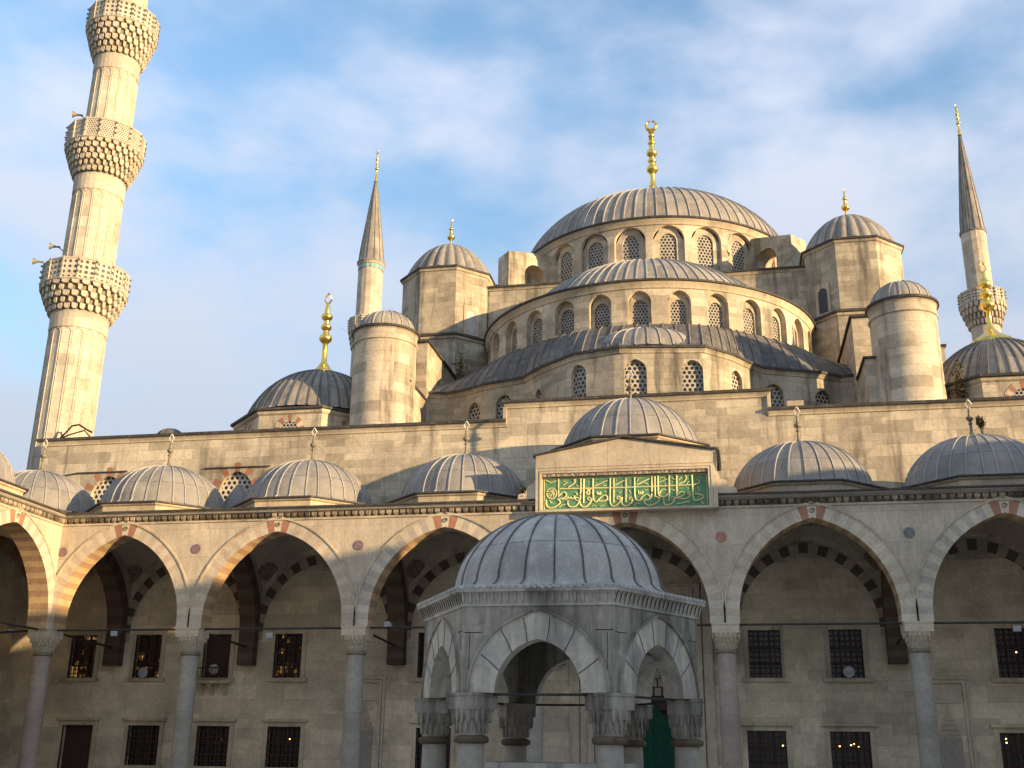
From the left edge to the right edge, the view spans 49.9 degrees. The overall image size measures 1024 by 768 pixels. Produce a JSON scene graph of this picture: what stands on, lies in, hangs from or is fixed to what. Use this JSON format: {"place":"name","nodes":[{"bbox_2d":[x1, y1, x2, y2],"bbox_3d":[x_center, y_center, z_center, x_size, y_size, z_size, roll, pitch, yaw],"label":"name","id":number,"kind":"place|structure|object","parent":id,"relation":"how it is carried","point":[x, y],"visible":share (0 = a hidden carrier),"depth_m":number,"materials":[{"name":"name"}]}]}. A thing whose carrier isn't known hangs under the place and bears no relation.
{"place":"outdoors","nodes":[
{"label":"outdoors","id":0,"kind":"place"},
{"bbox_2d":[0,0,1023,471],"label":"sky","id":1,"kind":"structure","parent":0,"point":[500,120],"materials":[{"name":"blue"}]},
{"bbox_2d":[415,513,705,767],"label":"ablution fountain","id":2,"kind":"object","parent":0,"point":[519,613],"visible":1,"depth_m":24.29,"materials":[{"name":"stone"}]},
{"label":"ground","id":3,"kind":"structure","parent":0,"visible":0},
{"bbox_2d":[26,0,160,469],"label":"minaret","id":4,"kind":"object","parent":3,"relation":"on","point":[84,285],"visible":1,"depth_m":61.23,"materials":[{"name":"stone"}]},
{"bbox_2d":[32,257,43,264],"bbox_3d":[-26.294,-6.787,61.428,0.828,0.478,0.420,5,-19,-11],"label":"loudspeaker","id":5,"kind":"object","parent":4,"relation":"attached to","point":[34,260],"visible":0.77,"depth_m":61.33,"materials":[{"name":"white metal"}]},
{"bbox_2d":[49,242,62,250],"bbox_3d":[-25.420,-7.636,61.537,0.828,0.478,0.420,5,-19,-11],"label":"loudspeaker","id":6,"kind":"object","parent":4,"relation":"attached to","point":[51,246],"visible":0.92,"depth_m":61.45,"materials":[{"name":"white metal"}]},
{"bbox_2d":[72,111,83,117],"bbox_3d":[-25.198,-15.651,64.206,0.828,0.478,0.420,5,-19,-11],"label":"loudspeaker","id":7,"kind":"object","parent":4,"relation":"attached to","point":[74,114],"visible":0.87,"depth_m":64.11,"materials":[{"name":"brown metal"}]},
{"bbox_2d":[135,172,351,334],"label":"cable","id":8,"kind":"object","parent":4,"relation":"attached to","point":[234,255],"visible":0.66,"depth_m":67.76,"materials":[{"name":"grey metal"}]},
{"bbox_2d":[154,44,411,251],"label":"cable","id":9,"kind":"object","parent":4,"relation":"attached to","point":[280,152],"visible":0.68,"depth_m":74.25,"materials":[{"name":"grey metal"}]},
{"bbox_2d":[347,150,385,376],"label":"minaret","id":10,"kind":"object","parent":3,"relation":"on","point":[371,265],"visible":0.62,"depth_m":116.06,"materials":[{"name":"stone"}]},
{"bbox_2d":[955,104,1006,341],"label":"minaret","id":11,"kind":"object","parent":3,"relation":"on","point":[972,233],"visible":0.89,"depth_m":104.23,"materials":[{"name":"stone"}]},
{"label":"gallery floor","id":12,"kind":"structure","parent":0,"visible":0},
{"bbox_2d":[0,451,66,717],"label":"side arcade","id":13,"kind":"object","parent":12,"relation":"on","point":[30,535],"visible":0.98,"depth_m":46.10,"materials":[{"name":"stone"}]},
{"bbox_2d":[0,120,1023,767],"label":"mosque","id":14,"kind":"structure","parent":12,"relation":"on","point":[736,334],"depth_m":51.49,"materials":[{"name":"stone"}]},
{"bbox_2d":[60,424,92,437],"bbox_3d":[-22.371,2.410,56.270,2.261,0.783,0.288,-7,-20,23],"label":"cable bundle","id":15,"kind":"object","parent":14,"relation":"on","point":[71,426],"visible":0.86,"depth_m":56.20,"materials":[{"name":"metal"}]},
{"bbox_2d":[53,717,99,767],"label":"window","id":16,"kind":"structure","parent":14,"relation":"in","point":[80,734],"depth_m":50.81,"materials":[{"name":"stone"}]},
{"bbox_2d":[59,631,102,680],"bbox_3d":[-20.228,12.863,52.023,1.960,2.320,0.510,-3,-19,11],"label":"window","id":17,"kind":"structure","parent":14,"relation":"in","point":[84,665],"depth_m":52.04,"materials":[{"name":"stone"}]},
{"bbox_2d":[93,477,115,503],"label":"window","id":18,"kind":"structure","parent":14,"relation":"in","point":[101,488],"depth_m":54.77,"materials":[{"name":"beige stone"}]},
{"bbox_2d":[116,718,166,767],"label":"window","id":19,"kind":"structure","parent":14,"relation":"in","point":[145,750],"depth_m":50.17,"materials":[{"name":"metal"}]},
{"bbox_2d":[124,631,167,680],"bbox_3d":[-16.958,12.701,51.414,1.960,2.320,0.510,-3,-19,11],"label":"window","id":20,"kind":"structure","parent":14,"relation":"in","point":[152,644],"depth_m":51.48,"materials":[{"name":"stone"}]},
{"bbox_2d":[188,718,236,767],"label":"window","id":21,"kind":"structure","parent":14,"relation":"in","point":[215,740],"depth_m":49.56,"materials":[{"name":"stone"}]},
{"bbox_2d":[209,664,218,673],"bbox_3d":[-13.557,13.013,50.200,0.460,0.453,0.330,-1,-19,5],"label":"floodlight","id":22,"kind":"object","parent":14,"relation":"attached to","point":[213,670],"visible":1,"depth_m":50.06,"materials":[{"name":"grey metal"}]},
{"bbox_2d":[197,630,236,681],"bbox_3d":[-13.571,12.533,50.784,1.960,2.320,0.510,-3,-19,11],"label":"window","id":23,"kind":"structure","parent":14,"relation":"in","point":[220,652],"depth_m":50.88,"materials":[{"name":"stone"}]},
{"bbox_2d":[221,472,251,500],"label":"window","id":24,"kind":"structure","parent":14,"relation":"in","point":[237,478],"depth_m":53.47,"materials":[{"name":"beige stone"}]},
{"bbox_2d":[257,719,307,767],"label":"window","id":25,"kind":"structure","parent":14,"relation":"in","point":[287,736],"depth_m":48.95,"materials":[{"name":"metal"}]},
{"bbox_2d":[264,629,307,681],"bbox_3d":[-10.163,12.365,50.150,1.960,2.320,0.510,-3,-19,11],"label":"window","id":26,"kind":"structure","parent":14,"relation":"in","point":[290,660],"depth_m":50.17,"materials":[{"name":"stone"}]},
{"bbox_2d":[409,628,424,681],"bbox_3d":[-3.506,12.035,48.911,1.960,2.320,0.510,-3,-19,11],"label":"window","id":27,"kind":"structure","parent":14,"relation":"in","point":[417,641],"depth_m":49.01,"materials":[{"name":"stone"}]},
{"bbox_2d":[409,720,455,767],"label":"window","id":28,"kind":"structure","parent":14,"relation":"in","point":[450,748],"depth_m":47.64,"materials":[{"name":"stone"}]},
{"bbox_2d":[452,352,472,380],"bbox_3d":[-2.984,-0.086,64.424,1.244,3.717,1.151,-15,-24,39],"label":"wall ivy","id":29,"kind":"object","parent":14,"relation":"attached to","point":[457,376],"depth_m":64.49,"materials":[{"name":"green plant"}]},
{"bbox_2d":[742,625,790,681],"bbox_3d":[10.625,11.336,46.281,1.960,2.320,0.510,-3,-19,11],"label":"window","id":30,"kind":"structure","parent":14,"relation":"in","point":[763,655],"depth_m":46.31,"materials":[{"name":"metal"}]},
{"bbox_2d":[740,722,792,767],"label":"window","id":31,"kind":"structure","parent":14,"relation":"in","point":[765,745],"depth_m":45.16,"materials":[{"name":"stone"}]},
{"bbox_2d":[823,625,873,681],"bbox_3d":[13.865,11.175,45.678,1.960,2.320,0.510,-3,-19,11],"label":"window","id":32,"kind":"structure","parent":14,"relation":"in","point":[843,648],"depth_m":45.74,"materials":[{"name":"metal"}]},
{"bbox_2d":[821,723,877,767],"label":"window","id":33,"kind":"structure","parent":14,"relation":"in","point":[853,747],"depth_m":44.57,"materials":[{"name":"stone"}]},
{"bbox_2d":[948,357,969,398],"bbox_3d":[20.887,0.389,51.541,0.844,3.199,1.356,10,-21,-25],"label":"plant","id":34,"kind":"object","parent":14,"relation":"on","point":[961,390],"visible":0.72,"depth_m":51.44,"materials":[{"name":"green plant"}]},
{"bbox_2d":[988,623,1023,681],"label":"window","id":35,"kind":"structure","parent":14,"relation":"in","point":[1006,645],"depth_m":44.60,"materials":[{"name":"metal"}]},
{"bbox_2d":[990,724,1023,767],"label":"window","id":36,"kind":"structure","parent":14,"relation":"in","point":[1009,738],"depth_m":43.47,"materials":[{"name":"stone"}]},
{"bbox_2d":[14,370,1023,767],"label":"courtyard arcade","id":37,"kind":"object","parent":12,"relation":"on","point":[638,468],"visible":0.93,"depth_m":44.30,"materials":[{"name":"stone"}]},
{"bbox_2d":[110,631,118,635],"bbox_3d":[-16.515,10.330,45.770,0.310,0.312,0.256,3,-19,-6],"label":"floodlight","id":38,"kind":"object","parent":37,"relation":"attached to","point":[114,633],"visible":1,"depth_m":45.64,"materials":[{"name":"grey metal"}]},
{"bbox_2d":[138,667,147,677],"bbox_3d":[-16.992,13.322,50.813,0.460,0.453,0.330,-1,-19,5],"label":"floodlight","id":39,"kind":"object","parent":37,"relation":"attached to","point":[143,672],"visible":1,"depth_m":50.68,"materials":[{"name":"grey metal"}]},
{"bbox_2d":[266,630,273,637],"bbox_3d":[-9.768,10.116,44.495,0.310,0.312,0.256,-1,-19,5],"label":"floodlight","id":40,"kind":"object","parent":37,"relation":"attached to","point":[269,635],"visible":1,"depth_m":44.37,"materials":[{"name":"grey metal"}]},
{"bbox_2d":[384,619,391,626],"bbox_3d":[-4.909,9.491,43.700,0.310,0.312,0.256,-9,-21,27],"label":"floodlight","id":41,"kind":"object","parent":37,"relation":"attached to","point":[387,624],"visible":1,"depth_m":43.60,"materials":[{"name":"grey metal"}]},
{"bbox_2d":[520,484,526,506],"bbox_3d":[0.501,4.446,43.708,0.531,0.918,0.418,11,-21,-27],"label":"wall weed","id":42,"kind":"object","parent":37,"relation":"on","point":[524,489],"depth_m":43.69,"materials":[{"name":"green plant"}]},
{"bbox_2d":[843,666,854,677],"bbox_3d":[13.799,11.797,45.083,0.460,0.453,0.330,-5,-19,16],"label":"floodlight","id":43,"kind":"object","parent":37,"relation":"attached to","point":[848,671],"visible":1,"depth_m":44.95,"materials":[{"name":"grey metal"}]},
{"bbox_2d":[975,415,984,433],"bbox_3d":[18.871,1.661,44.296,0.412,0.927,0.471,-3,-19,11],"label":"wall weed","id":44,"kind":"object","parent":37,"relation":"on","point":[980,424],"depth_m":44.29,"materials":[{"name":"green plant"}]},
{"bbox_2d":[1011,623,1020,630],"bbox_3d":[18.021,8.693,39.340,0.310,0.312,0.256,-3,-19,11],"label":"floodlight","id":45,"kind":"object","parent":37,"relation":"attached to","point":[1016,628],"visible":1,"depth_m":39.21,"materials":[{"name":"grey metal"}]}
]}

